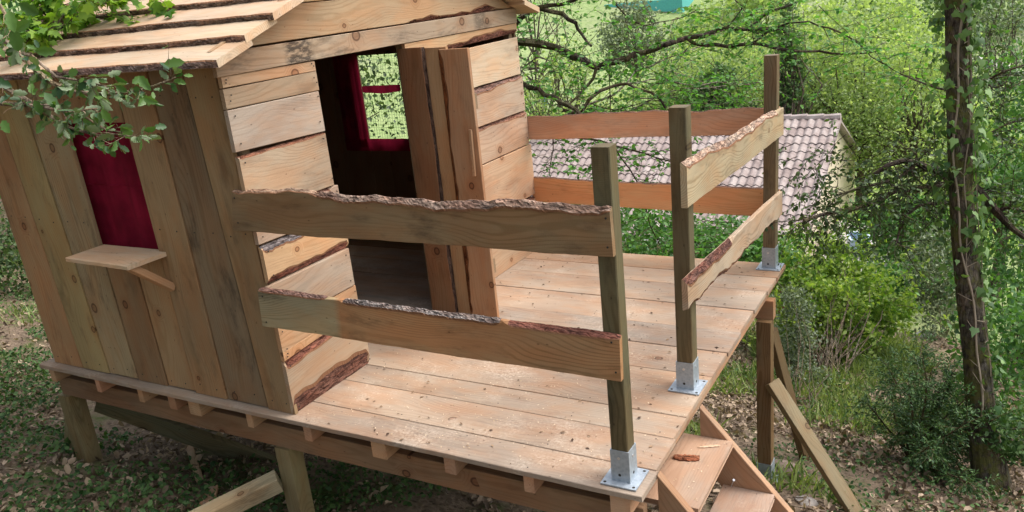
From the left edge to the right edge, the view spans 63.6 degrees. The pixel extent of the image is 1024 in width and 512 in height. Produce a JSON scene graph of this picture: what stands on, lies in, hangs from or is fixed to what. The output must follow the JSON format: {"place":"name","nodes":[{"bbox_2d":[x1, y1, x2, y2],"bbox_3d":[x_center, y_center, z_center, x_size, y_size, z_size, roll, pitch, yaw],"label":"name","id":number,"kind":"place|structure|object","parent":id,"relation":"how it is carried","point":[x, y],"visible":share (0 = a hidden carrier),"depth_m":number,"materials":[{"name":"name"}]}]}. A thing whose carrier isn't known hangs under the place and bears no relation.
{"place":"outdoors","nodes":[
{"label":"outdoors","id":0,"kind":"place"},
{"bbox_2d":[0,0,1023,511],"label":"ground","id":1,"kind":"structure","parent":0,"point":[456,502],"depth_m":6.04,"materials":[{"name":"brown soil"}]},
{"bbox_2d":[0,209,33,302],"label":"bush","id":2,"kind":"object","parent":1,"relation":"on","point":[7,239],"visible":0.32,"depth_m":10.99,"materials":[{"name":"green plant"}]},
{"bbox_2d":[0,0,175,66],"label":"tree","id":3,"kind":"object","parent":1,"relation":"on","point":[76,16],"visible":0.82,"depth_m":4.32,"materials":[{"name":"green plant"}]},
{"bbox_2d":[0,2,192,156],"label":"tree","id":4,"kind":"object","parent":1,"relation":"on","point":[68,85],"visible":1,"depth_m":3.02,"materials":[{"name":"green plant"}]},
{"bbox_2d":[0,0,362,253],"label":"tree","id":5,"kind":"object","parent":1,"relation":"on","point":[10,5],"visible":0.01,"depth_m":14.81,"materials":[{"name":"green plant"}]},
{"bbox_2d":[1,0,372,104],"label":"tree","id":6,"kind":"object","parent":1,"relation":"on","point":[13,9],"depth_m":17.67,"materials":[{"name":"green plant"}]},
{"bbox_2d":[186,445,203,481],"bbox_3d":[-2.066,1.343,5.371,0.045,0.022,0.550,-26,21,-21],"label":"wood offcut","id":7,"kind":"object","parent":1,"relation":"on","point":[190,451],"visible":0.69,"depth_m":5.37,"materials":[{"name":"brown wood"}]},
{"bbox_2d":[199,485,217,504],"bbox_3d":[-1.787,1.428,4.861,0.090,0.022,0.313,-19,11,-12],"label":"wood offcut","id":8,"kind":"object","parent":1,"relation":"on","point":[207,499],"visible":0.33,"depth_m":4.88,"materials":[{"name":"brown wood"}]},
{"bbox_2d":[358,53,405,138],"bbox_3d":[-6.703,-3.167,22.143,12.099,8.335,10.793,4,21,29],"label":"tree","id":9,"kind":"object","parent":1,"relation":"on","point":[362,67],"visible":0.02,"depth_m":21.57,"materials":[{"name":"green plant"}]},
{"bbox_2d":[39,239,862,511],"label":"platform","id":10,"kind":"structure","parent":1,"relation":"on","point":[391,272],"depth_m":4.42,"materials":[{"name":"brown wood"}]},
{"bbox_2d":[0,0,539,414],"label":"wooden cabin","id":11,"kind":"object","parent":10,"relation":"on","point":[147,263],"visible":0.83,"depth_m":4.43,"materials":[{"name":"brown wood"}]},
{"bbox_2d":[397,46,499,317],"bbox_3d":[-0.363,-0.411,4.953,0.480,1.657,0.099,4,21,29],"label":"door","id":12,"kind":"structure","parent":11,"relation":"in","point":[441,104],"depth_m":4.87,"materials":[{"name":"brown wood"}]},
{"bbox_2d":[527,106,779,215],"bbox_3d":[0.938,-0.664,5.800,1.833,0.734,0.026,4,21,29],"label":"railing","id":13,"kind":"object","parent":11,"relation":"attached to","point":[732,200],"visible":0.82,"depth_m":5.80,"materials":[{"name":"brown wood"}]},
{"bbox_2d":[232,143,648,491],"bbox_3d":[-0.396,0.199,3.595,1.954,1.380,0.156,4,21,28],"label":"railing","id":14,"kind":"object","parent":10,"relation":"on","point":[542,227],"visible":1,"depth_m":3.34,"materials":[{"name":"wood"}]},
{"bbox_2d":[327,253,763,476],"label":"bark crumbs","id":15,"kind":"object","parent":10,"relation":"on","point":[572,439],"visible":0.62,"depth_m":4.24,"materials":[{"name":"brown wood"}]},
{"bbox_2d":[668,54,783,395],"bbox_3d":[1.204,-0.284,4.540,0.161,1.389,2.042,4,21,29],"label":"railing","id":16,"kind":"object","parent":10,"relation":"on","point":[698,175],"visible":1,"depth_m":4.01,"materials":[{"name":"wood"}]},
{"bbox_2d":[0,342,1021,511],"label":"fallen twigs","id":17,"kind":"object","parent":1,"relation":"on","point":[26,434],"visible":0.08,"depth_m":5.72,"materials":[{"name":"brown wood"}]},
{"bbox_2d":[0,254,1023,511],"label":"leaf litter","id":18,"kind":"object","parent":1,"relation":"on","point":[736,424],"visible":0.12,"depth_m":5.72,"materials":[{"name":"brown plant"}]},
{"bbox_2d":[0,251,1023,511],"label":"ground ivy","id":19,"kind":"object","parent":1,"relation":"on","point":[56,445],"visible":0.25,"depth_m":5.32,"materials":[{"name":"green plant"}]},
{"bbox_2d":[0,251,1023,506],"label":"grass","id":20,"kind":"structure","parent":1,"relation":"on","point":[850,393],"depth_m":8.17,"materials":[{"name":"green plant"}]},
{"bbox_2d":[516,0,631,115],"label":"tree","id":21,"kind":"object","parent":1,"relation":"on","point":[535,67],"visible":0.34,"depth_m":30.20,"materials":[{"name":"green plant"}]},
{"bbox_2d":[523,30,642,115],"bbox_3d":[1.810,-3.489,26.481,4.498,7.297,3.881,4,21,29],"label":"tree","id":22,"kind":"object","parent":1,"relation":"on","point":[557,79],"visible":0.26,"depth_m":25.45,"materials":[{"name":"green plant"}]},
{"bbox_2d":[591,0,675,91],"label":"tree","id":23,"kind":"object","parent":1,"relation":"on","point":[610,37],"visible":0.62,"depth_m":59.44,"materials":[{"name":"green plant"}]},
{"bbox_2d":[604,0,693,12],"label":"swimming pool","id":24,"kind":"structure","parent":1,"relation":"on","point":[666,5],"depth_m":89.83,"materials":[{"name":"liquid"}]},
{"bbox_2d":[604,28,752,111],"bbox_3d":[6.745,-4.826,32.460,5.836,8.095,5.946,-6,18,-1],"label":"tree","id":25,"kind":"object","parent":1,"relation":"on","point":[657,68],"visible":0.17,"depth_m":31.52,"materials":[{"name":"green plant"}]},
{"bbox_2d":[576,166,813,272],"bbox_3d":[3.701,0.020,15.310,3.212,6.536,14.281,0,19,18],"label":"bush","id":26,"kind":"object","parent":1,"relation":"on","point":[638,248],"visible":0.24,"depth_m":9.23,"materials":[{"name":"green plant"}]},
{"bbox_2d":[529,113,861,321],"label":"house","id":27,"kind":"structure","parent":1,"relation":"on","point":[814,131],"depth_m":21.91,"materials":[{"name":"ceramic"}]},
{"bbox_2d":[371,138,1023,259],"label":"scrub undergrowth","id":28,"kind":"object","parent":1,"relation":"on","point":[876,190],"depth_m":30.64,"materials":[{"name":"green plant"}]},
{"bbox_2d":[644,404,793,511],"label":"staircase","id":29,"kind":"structure","parent":1,"relation":"on","point":[726,462],"depth_m":3.79,"materials":[{"name":"brown wood"}]},
{"bbox_2d":[308,346,707,500],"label":"sawdust chips","id":30,"kind":"object","parent":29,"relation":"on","point":[519,409],"visible":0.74,"depth_m":4.11,"materials":[{"name":"beige wood"}]},
{"bbox_2d":[674,454,699,460],"bbox_3d":[0.792,0.910,3.748,0.115,0.016,0.052,-1,19,15],"label":"bark flake","id":31,"kind":"object","parent":29,"relation":"on","point":[684,457],"visible":1,"depth_m":3.74,"materials":[{"name":"brown wood"}]},
{"bbox_2d":[698,445,719,447],"bbox_3d":[0.912,0.878,3.822,0.100,0.007,0.017,-5,18,3],"label":"wood sliver","id":32,"kind":"object","parent":29,"relation":"on","point":[704,446],"visible":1,"depth_m":3.82,"materials":[{"name":"beige wood"}]},
{"bbox_2d":[675,60,763,110],"bbox_3d":[6.650,-3.157,26.595,2.942,6.324,2.357,4,21,29],"label":"tree","id":33,"kind":"object","parent":1,"relation":"on","point":[714,70],"visible":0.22,"depth_m":25.62,"materials":[{"name":"green plant"}]},
{"bbox_2d":[647,23,834,107],"bbox_3d":[8.394,-4.511,30.492,6.940,8.044,5.682,4,21,29],"label":"tree","id":34,"kind":"object","parent":1,"relation":"on","point":[743,54],"visible":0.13,"depth_m":29.37,"materials":[{"name":"green plant"}]},
{"bbox_2d":[516,0,986,258],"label":"tree","id":35,"kind":"object","parent":1,"relation":"on","point":[570,55],"visible":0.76,"depth_m":6.77,"materials":[{"name":"green plant"}]},
{"bbox_2d":[656,0,868,70],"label":"tree","id":36,"kind":"object","parent":1,"relation":"on","point":[681,23],"visible":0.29,"depth_m":68.92,"materials":[{"name":"green plant"}]},
{"bbox_2d":[775,459,799,477],"bbox_3d":[1.890,1.495,5.772,0.223,0.138,0.187,-3,18,8],"label":"stone","id":37,"kind":"object","parent":1,"relation":"on","point":[790,469],"visible":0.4,"depth_m":5.72,"materials":[{"name":"grey stone"}]},
{"bbox_2d":[760,2,822,114],"bbox_3d":[8.199,-3.554,24.607,1.435,7.866,1.899,-17,21,-30],"label":"tree","id":38,"kind":"object","parent":1,"relation":"on","point":[791,88],"visible":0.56,"depth_m":23.80,"materials":[{"name":"green plant"}]},
{"bbox_2d":[704,0,888,31],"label":"woods","id":39,"kind":"object","parent":1,"relation":"on","point":[707,1],"visible":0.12,"depth_m":83.64,"materials":[{"name":"green plant"}]},
{"bbox_2d":[769,282,839,406],"bbox_3d":[3.002,1.020,8.438,0.833,1.208,1.930,-2,18,12],"label":"bush","id":40,"kind":"object","parent":1,"relation":"on","point":[802,357],"visible":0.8,"depth_m":8.81,"materials":[{"name":"green plant"}]},
{"bbox_2d":[725,0,885,141],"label":"tree","id":41,"kind":"object","parent":1,"relation":"on","point":[819,104],"visible":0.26,"depth_m":26.22,"materials":[{"name":"green plant"}]},
{"bbox_2d":[795,495,818,505],"bbox_3d":[1.898,1.585,5.322,0.136,0.079,0.128,-11,19,-14],"label":"stone","id":42,"kind":"object","parent":1,"relation":"on","point":[813,502],"visible":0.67,"depth_m":5.28,"materials":[{"name":"white stone"}]},
{"bbox_2d":[751,0,946,200],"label":"tree","id":43,"kind":"object","parent":1,"relation":"on","point":[860,173],"visible":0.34,"depth_m":25.24,"materials":[{"name":"green plant"}]},
{"bbox_2d":[742,201,957,377],"bbox_3d":[3.720,0.585,9.892,2.884,2.193,2.859,4,21,29],"label":"bush","id":44,"kind":"object","parent":1,"relation":"on","point":[853,304],"visible":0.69,"depth_m":9.69,"materials":[{"name":"green plant"}]},
{"bbox_2d":[815,221,894,295],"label":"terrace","id":45,"kind":"structure","parent":1,"relation":"on","point":[845,235],"depth_m":20.73,"materials":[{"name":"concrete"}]},
{"bbox_2d":[847,231,871,251],"bbox_3d":[8.197,-0.303,19.540,0.500,0.385,0.660,-1,19,15],"label":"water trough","id":46,"kind":"object","parent":45,"relation":"on","point":[851,240],"visible":0.17,"depth_m":19.47,"materials":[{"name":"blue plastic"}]},
{"bbox_2d":[773,0,981,151],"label":"tree","id":47,"kind":"object","parent":1,"relation":"on","point":[882,9],"visible":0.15,"depth_m":46.40,"materials":[{"name":"green plant"}]},
{"bbox_2d":[756,0,1023,491],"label":"tree","id":48,"kind":"object","parent":1,"relation":"on","point":[985,462],"visible":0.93,"depth_m":5.59,"materials":[{"name":"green plant"}]},
{"bbox_2d":[923,0,1006,435],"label":"ivy","id":49,"kind":"object","parent":48,"relation":"attached to","point":[976,42],"visible":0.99,"depth_m":5.39,"materials":[{"name":"green plant"}]},
{"bbox_2d":[831,192,951,323],"bbox_3d":[8.337,0.116,17.278,2.483,5.014,10.672,4,21,29],"label":"bush","id":50,"kind":"object","parent":1,"relation":"on","point":[886,249],"visible":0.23,"depth_m":13.66,"materials":[{"name":"green plant"}]},
{"bbox_2d":[830,4,1003,250],"bbox_3d":[11.783,-3.421,24.123,5.480,7.652,5.245,-5,18,4],"label":"tree","id":51,"kind":"object","parent":1,"relation":"on","point":[906,149],"visible":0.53,"depth_m":23.79,"materials":[{"name":"green plant"}]},
{"bbox_2d":[916,331,933,337],"bbox_3d":[5.587,1.070,11.190,0.197,0.123,0.189,-9,18,-8],"label":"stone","id":52,"kind":"object","parent":1,"relation":"on","point":[922,333],"visible":0.33,"depth_m":11.14,"materials":[{"name":"grey stone"}]},
{"bbox_2d":[833,324,1023,509],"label":"bush","id":53,"kind":"object","parent":1,"relation":"on","point":[921,437],"visible":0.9,"depth_m":5.93,"materials":[{"name":"green plant"}]},
{"bbox_2d":[853,0,1023,46],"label":"tree","id":54,"kind":"object","parent":1,"relation":"on","point":[973,5],"visible":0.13,"depth_m":73.19,"materials":[{"name":"green plant"}]},
{"bbox_2d":[891,221,991,342],"bbox_3d":[7.800,0.726,14.775,1.313,5.243,9.148,4,21,29],"label":"bush","id":55,"kind":"object","parent":1,"relation":"on","point":[937,289],"visible":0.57,"depth_m":10.96,"materials":[{"name":"green plant"}]},
{"bbox_2d":[906,25,1023,437],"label":"bush","id":56,"kind":"object","parent":1,"relation":"on","point":[1015,307],"visible":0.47,"depth_m":8.26,"materials":[{"name":"green plant"}]},
{"bbox_2d":[913,0,1023,151],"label":"tree","id":57,"kind":"object","parent":1,"relation":"on","point":[994,21],"visible":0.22,"depth_m":33.75,"materials":[{"name":"green plant"}]},
{"bbox_2d":[913,83,1023,301],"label":"tree","id":58,"kind":"object","parent":1,"relation":"on","point":[924,181],"visible":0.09,"depth_m":20.03,"materials":[{"name":"green plant"}]},
{"bbox_2d":[960,401,1023,466],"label":"bush","id":59,"kind":"object","parent":1,"relation":"on","point":[1014,448],"visible":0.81,"depth_m":5.68,"materials":[{"name":"green plant"}]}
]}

